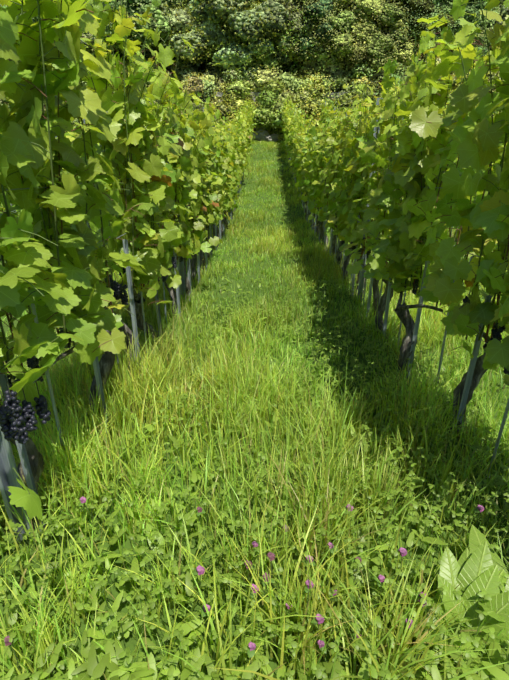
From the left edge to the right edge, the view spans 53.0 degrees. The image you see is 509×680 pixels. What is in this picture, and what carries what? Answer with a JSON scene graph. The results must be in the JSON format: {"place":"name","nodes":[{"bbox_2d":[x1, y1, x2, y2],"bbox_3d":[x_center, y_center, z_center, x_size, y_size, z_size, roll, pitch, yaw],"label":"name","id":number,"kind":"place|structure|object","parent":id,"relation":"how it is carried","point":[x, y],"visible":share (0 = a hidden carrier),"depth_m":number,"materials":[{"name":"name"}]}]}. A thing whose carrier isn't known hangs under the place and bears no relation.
{"place":"outdoors","nodes":[
{"label":"outdoors","id":0,"kind":"place"},
{"bbox_2d":[4,496,483,650],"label":"clover flowers","id":1,"kind":"object","parent":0,"point":[271,557],"visible":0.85,"depth_m":1.60,"materials":[{"name":"purple plant"}]},
{"bbox_2d":[0,140,506,339],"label":"grass","id":2,"kind":"structure","parent":0,"point":[233,229],"depth_m":15.50,"materials":[{"name":"green plant"}]},
{"bbox_2d":[0,2,508,679],"bbox_3d":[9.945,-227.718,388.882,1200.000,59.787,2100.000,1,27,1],"label":"ground","id":3,"kind":"structure","parent":0,"point":[114,590],"depth_m":2.34,"materials":[{"name":"green plant"}]},
{"bbox_2d":[0,98,16,113],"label":"wall shrub","id":4,"kind":"object","parent":3,"relation":"on","point":[5,102],"visible":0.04,"depth_m":29.84,"materials":[{"name":"green plant"}]},
{"bbox_2d":[0,5,61,62],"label":"tree","id":5,"kind":"object","parent":3,"relation":"on","point":[24,35],"depth_m":29.05,"materials":[{"name":"green plant"}]},
{"bbox_2d":[1,133,99,216],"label":"vine row","id":6,"kind":"object","parent":3,"relation":"on","point":[14,204],"visible":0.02,"depth_m":10.37,"materials":[{"name":"green plant"}]},
{"bbox_2d":[0,2,121,54],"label":"tree","id":7,"kind":"object","parent":3,"relation":"on","point":[37,20],"depth_m":27.78,"materials":[{"name":"green plant"}]},
{"bbox_2d":[41,105,82,132],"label":"shrub","id":8,"kind":"object","parent":3,"relation":"on","point":[76,119],"visible":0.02,"depth_m":30.04,"materials":[{"name":"green plant"}]},
{"bbox_2d":[0,107,203,237],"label":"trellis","id":9,"kind":"object","parent":3,"relation":"on","point":[69,172],"depth_m":8.58,"materials":[{"name":"metal"}]},
{"bbox_2d":[0,106,212,245],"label":"vine","id":10,"kind":"object","parent":3,"relation":"on","point":[68,134],"depth_m":7.55,"materials":[{"name":"green plant"}]},
{"bbox_2d":[108,70,129,93],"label":"bush","id":11,"kind":"object","parent":3,"relation":"on","point":[112,86],"depth_m":30.12,"materials":[{"name":"green plant"}]},
{"bbox_2d":[0,0,244,542],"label":"trellis","id":12,"kind":"object","parent":3,"relation":"on","point":[8,475],"visible":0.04,"depth_m":2.28,"materials":[{"name":"metal"}]},
{"bbox_2d":[114,58,146,69],"bbox_3d":[-8.583,-16.512,33.098,5.449,3.650,5.428,15,32,21],"label":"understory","id":13,"kind":"object","parent":3,"relation":"on","point":[126,63],"visible":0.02,"depth_m":31.46,"materials":[{"name":"green plant"}]},
{"bbox_2d":[79,0,186,62],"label":"tree","id":14,"kind":"object","parent":3,"relation":"on","point":[90,50],"depth_m":29.95,"materials":[{"name":"green plant"}]},
{"bbox_2d":[7,92,263,528],"bbox_3d":[-0.501,-5.756,15.238,1.463,3.583,30.188,1,27,1],"label":"vine","id":15,"kind":"object","parent":3,"relation":"on","point":[224,176],"depth_m":7.02,"materials":[{"name":"green plant"}]},
{"bbox_2d":[0,212,207,443],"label":"grape bunches","id":16,"kind":"object","parent":15,"relation":"hanging from","point":[15,429],"visible":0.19,"depth_m":1.75,"materials":[{"name":"food"}]},
{"bbox_2d":[0,0,241,519],"bbox_3d":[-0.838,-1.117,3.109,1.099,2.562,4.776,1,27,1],"label":"vine leaves","id":17,"kind":"object","parent":15,"relation":"attached to","point":[66,283],"visible":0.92,"depth_m":2.23,"materials":[{"name":"green plant"}]},
{"bbox_2d":[90,0,186,62],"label":"tree","id":18,"kind":"object","parent":3,"relation":"on","point":[159,20],"visible":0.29,"depth_m":28.74,"materials":[{"name":"green plant"}]},
{"bbox_2d":[134,40,175,75],"bbox_3d":[-6.530,-17.641,33.277,4.569,4.357,3.923,24,35,38],"label":"tree","id":19,"kind":"object","parent":3,"relation":"on","point":[148,54],"visible":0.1,"depth_m":31.52,"materials":[{"name":"green plant"}]},
{"bbox_2d":[122,60,199,102],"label":"bush","id":20,"kind":"object","parent":3,"relation":"on","point":[179,69],"visible":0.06,"depth_m":30.99,"materials":[{"name":"green plant"}]},
{"bbox_2d":[146,75,200,114],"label":"bush","id":21,"kind":"object","parent":3,"relation":"on","point":[173,103],"visible":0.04,"depth_m":29.96,"materials":[{"name":"green plant"}]},
{"bbox_2d":[179,0,190,6],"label":"tree","id":22,"kind":"object","parent":3,"relation":"on","point":[186,2],"depth_m":32.18,"materials":[{"name":"green plant"}]},
{"bbox_2d":[166,49,214,80],"bbox_3d":[-5.099,-18.417,33.771,6.758,3.872,5.977,12,32,23],"label":"understory","id":23,"kind":"object","parent":3,"relation":"on","point":[209,67],"visible":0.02,"depth_m":32.45,"materials":[{"name":"green plant"}]},
{"bbox_2d":[165,79,218,123],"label":"bush","id":24,"kind":"object","parent":3,"relation":"on","point":[200,108],"visible":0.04,"depth_m":29.76,"materials":[{"name":"green plant"}]},
{"bbox_2d":[180,72,214,105],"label":"bush","id":25,"kind":"object","parent":3,"relation":"on","point":[195,83],"visible":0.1,"depth_m":29.62,"materials":[{"name":"green plant"}]},
{"bbox_2d":[181,70,223,95],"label":"bush","id":26,"kind":"object","parent":3,"relation":"on","point":[210,85],"visible":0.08,"depth_m":30.19,"materials":[{"name":"green plant"}]},
{"bbox_2d":[187,84,238,120],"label":"bush","id":27,"kind":"object","parent":3,"relation":"on","point":[223,109],"visible":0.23,"depth_m":29.90,"materials":[{"name":"green plant"}]},
{"bbox_2d":[178,64,257,108],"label":"bush","id":28,"kind":"object","parent":3,"relation":"on","point":[232,76],"visible":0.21,"depth_m":30.68,"materials":[{"name":"green plant"}]},
{"bbox_2d":[210,81,256,120],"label":"bush","id":29,"kind":"object","parent":3,"relation":"on","point":[223,88],"visible":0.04,"depth_m":30.33,"materials":[{"name":"green plant"}]},
{"bbox_2d":[161,0,310,74],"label":"tree","id":30,"kind":"object","parent":3,"relation":"on","point":[221,32],"visible":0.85,"depth_m":29.68,"materials":[{"name":"green plant"}]},
{"bbox_2d":[0,272,508,679],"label":"clover and weed leaves","id":31,"kind":"object","parent":3,"relation":"on","point":[122,659],"visible":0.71,"depth_m":1.79,"materials":[{"name":"green plant"}]},
{"bbox_2d":[0,399,508,679],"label":"dock leaves","id":32,"kind":"object","parent":3,"relation":"on","point":[479,569],"visible":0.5,"depth_m":1.63,"materials":[{"name":"green plant"}]},
{"bbox_2d":[0,279,508,679],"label":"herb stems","id":33,"kind":"object","parent":3,"relation":"on","point":[265,499],"visible":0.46,"depth_m":2.13,"materials":[{"name":"green plant"}]},
{"bbox_2d":[211,55,300,98],"bbox_3d":[0.339,-16.525,32.342,6.278,4.029,6.098,-4,27,1],"label":"bank shrub","id":34,"kind":"object","parent":3,"relation":"on","point":[274,63],"visible":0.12,"depth_m":31.01,"materials":[{"name":"green plant"}]},
{"bbox_2d":[215,73,299,131],"bbox_3d":[-0.004,-14.516,31.341,6.584,4.008,6.448,-7,29,-8],"label":"bush","id":35,"kind":"object","parent":3,"relation":"on","point":[266,99],"visible":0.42,"depth_m":29.64,"materials":[{"name":"green plant"}]},
{"bbox_2d":[252,129,283,141],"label":"boulders","id":36,"kind":"object","parent":3,"relation":"on","point":[264,135],"visible":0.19,"depth_m":30.34,"materials":[{"name":"stone"}]},
{"bbox_2d":[247,0,302,12],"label":"forest tree","id":37,"kind":"object","parent":3,"relation":"on","point":[290,7],"visible":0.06,"depth_m":29.93,"materials":[{"name":"green plant"}]},
{"bbox_2d":[267,125,284,140],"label":"alley shrub","id":38,"kind":"object","parent":3,"relation":"on","point":[280,135],"visible":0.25,"depth_m":30.55,"materials":[{"name":"green plant"}]},
{"bbox_2d":[270,82,290,94],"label":"bush","id":39,"kind":"object","parent":3,"relation":"on","point":[279,92],"visible":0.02,"depth_m":30.17,"materials":[{"name":"green plant"}]},
{"bbox_2d":[245,64,333,131],"bbox_3d":[2.712,-14.600,31.402,6.865,4.093,6.235,-7,25,-17],"label":"bush","id":40,"kind":"object","parent":3,"relation":"on","point":[289,80],"visible":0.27,"depth_m":30.01,"materials":[{"name":"green plant"}]},
{"bbox_2d":[213,91,374,131],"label":"dry stone wall","id":41,"kind":"structure","parent":3,"relation":"on","point":[220,94],"depth_m":30.47,"materials":[{"name":"stone"}]},
{"bbox_2d":[270,71,322,131],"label":"bush","id":42,"kind":"object","parent":3,"relation":"on","point":[311,106],"visible":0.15,"depth_m":29.91,"materials":[{"name":"green plant"}]},
{"bbox_2d":[270,8,323,71],"bbox_3d":[3.044,-19.777,32.758,6.578,6.798,7.859,-5,27,-9],"label":"tree","id":43,"kind":"object","parent":3,"relation":"on","point":[294,18],"visible":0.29,"depth_m":29.91,"materials":[{"name":"green plant"}]},
{"bbox_2d":[286,89,309,101],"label":"bush","id":44,"kind":"object","parent":3,"relation":"on","point":[302,97],"visible":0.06,"depth_m":29.99,"materials":[{"name":"green plant"}]},
{"bbox_2d":[274,0,342,76],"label":"tree","id":45,"kind":"object","parent":3,"relation":"on","point":[322,33],"visible":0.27,"depth_m":29.43,"materials":[{"name":"green plant"}]},
{"bbox_2d":[297,72,340,120],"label":"bush","id":46,"kind":"object","parent":3,"relation":"on","point":[314,79],"visible":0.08,"depth_m":29.91,"materials":[{"name":"green plant"}]},
{"bbox_2d":[289,55,354,98],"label":"bank shrub","id":47,"kind":"object","parent":3,"relation":"on","point":[313,69],"visible":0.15,"depth_m":30.67,"materials":[{"name":"green plant"}]},
{"bbox_2d":[299,54,365,78],"bbox_3d":[6.000,-18.127,33.083,8.244,4.665,6.580,-20,33,-39],"label":"understory","id":48,"kind":"object","parent":3,"relation":"on","point":[336,70],"visible":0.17,"depth_m":30.60,"materials":[{"name":"green plant"}]},
{"bbox_2d":[292,0,392,23],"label":"tree","id":49,"kind":"object","parent":3,"relation":"on","point":[303,5],"visible":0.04,"depth_m":29.96,"materials":[{"name":"green plant"}]},
{"bbox_2d":[324,32,372,84],"bbox_3d":[6.941,-17.619,32.862,6.964,4.221,7.398,11,32,17],"label":"tree","id":50,"kind":"object","parent":3,"relation":"on","point":[363,78],"visible":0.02,"depth_m":30.21,"materials":[{"name":"green plant"}]},
{"bbox_2d":[318,70,404,117],"bbox_3d":[6.141,-14.999,31.816,6.869,4.132,6.669,-4,26,-10],"label":"bush","id":51,"kind":"object","parent":3,"relation":"on","point":[353,90],"visible":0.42,"depth_m":29.87,"materials":[{"name":"green plant"}]},
{"bbox_2d":[310,0,420,73],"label":"tree","id":52,"kind":"object","parent":3,"relation":"on","point":[378,23],"visible":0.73,"depth_m":29.45,"materials":[{"name":"green plant"}]},
{"bbox_2d":[342,62,405,103],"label":"bush","id":53,"kind":"object","parent":3,"relation":"on","point":[362,69],"visible":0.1,"depth_m":30.04,"materials":[{"name":"green plant"}]},
{"bbox_2d":[279,66,489,438],"bbox_3d":[1.523,-6.014,15.617,1.208,3.708,30.782,1,27,1],"label":"vine","id":54,"kind":"object","parent":3,"relation":"on","point":[309,175],"depth_m":6.64,"materials":[{"name":"green plant"}]},
{"bbox_2d":[293,0,508,390],"bbox_3d":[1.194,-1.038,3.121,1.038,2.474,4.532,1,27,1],"label":"vine leaves","id":55,"kind":"object","parent":54,"relation":"attached to","point":[473,143],"visible":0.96,"depth_m":2.75,"materials":[{"name":"green plant"}]},
{"bbox_2d":[287,47,508,477],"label":"trellis row","id":56,"kind":"object","parent":3,"relation":"on","point":[476,348],"visible":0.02,"depth_m":3.73,"materials":[{"name":"metal"}]},
{"bbox_2d":[369,63,453,117],"bbox_3d":[9.112,-14.918,31.249,6.746,4.053,6.357,3,31,11],"label":"bush","id":57,"kind":"object","parent":3,"relation":"on","point":[377,75],"visible":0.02,"depth_m":30.48,"materials":[{"name":"green plant"}]},
{"bbox_2d":[318,98,506,256],"bbox_3d":[3.564,-6.122,15.383,1.184,4.061,30.607,1,27,1],"label":"vine","id":58,"kind":"object","parent":3,"relation":"on","point":[477,198],"depth_m":7.89,"materials":[{"name":"green plant"}]},
{"bbox_2d":[325,101,505,263],"bbox_3d":[3.584,-6.147,15.738,0.143,4.250,31.200,1,27,1],"label":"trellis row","id":59,"kind":"object","parent":3,"relation":"on","point":[471,257],"visible":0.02,"depth_m":8.87,"materials":[{"name":"metal"}]},
{"bbox_2d":[327,219,508,374],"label":"grape bunches","id":60,"kind":"object","parent":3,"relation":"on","point":[496,332],"visible":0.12,"depth_m":2.67,"materials":[{"name":"food"}]},
{"bbox_2d":[383,0,458,40],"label":"forest tree","id":61,"kind":"object","parent":3,"relation":"on","point":[418,9],"visible":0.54,"depth_m":31.64,"materials":[{"name":"green plant"}]},
{"bbox_2d":[406,29,458,60],"bbox_3d":[11.760,-19.142,33.699,5.326,4.939,4.433,19,32,32],"label":"tree","id":62,"kind":"object","parent":3,"relation":"on","point":[418,40],"visible":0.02,"depth_m":32.74,"materials":[{"name":"green plant"}]},
{"bbox_2d":[404,67,461,103],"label":"bush","id":63,"kind":"object","parent":3,"relation":"on","point":[455,83],"visible":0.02,"depth_m":30.65,"materials":[{"name":"green plant"}]},
{"bbox_2d":[428,0,502,34],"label":"forest tree","id":64,"kind":"object","parent":3,"relation":"on","point":[448,7],"visible":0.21,"depth_m":31.52,"materials":[{"name":"green plant"}]},
{"bbox_2d":[450,28,493,75],"bbox_3d":[13.674,-17.102,32.460,4.412,4.921,5.130,-14,30,-25],"label":"tree","id":65,"kind":"object","parent":3,"relation":"on","point":[479,38],"visible":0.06,"depth_m":30.49,"materials":[{"name":"green plant"}]},
{"bbox_2d":[453,71,502,115],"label":"bush","id":66,"kind":"object","parent":3,"relation":"on","point":[496,75],"depth_m":30.01,"materials":[{"name":"green plant"}]},
{"bbox_2d":[489,0,508,32],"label":"tree","id":67,"kind":"object","parent":3,"relation":"on","point":[503,12],"visible":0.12,"depth_m":30.60,"materials":[{"name":"green plant"}]},
{"bbox_2d":[494,0,503,10],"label":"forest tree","id":68,"kind":"object","parent":3,"relation":"on","point":[501,5],"depth_m":32.26,"materials":[{"name":"green plant"}]}
]}

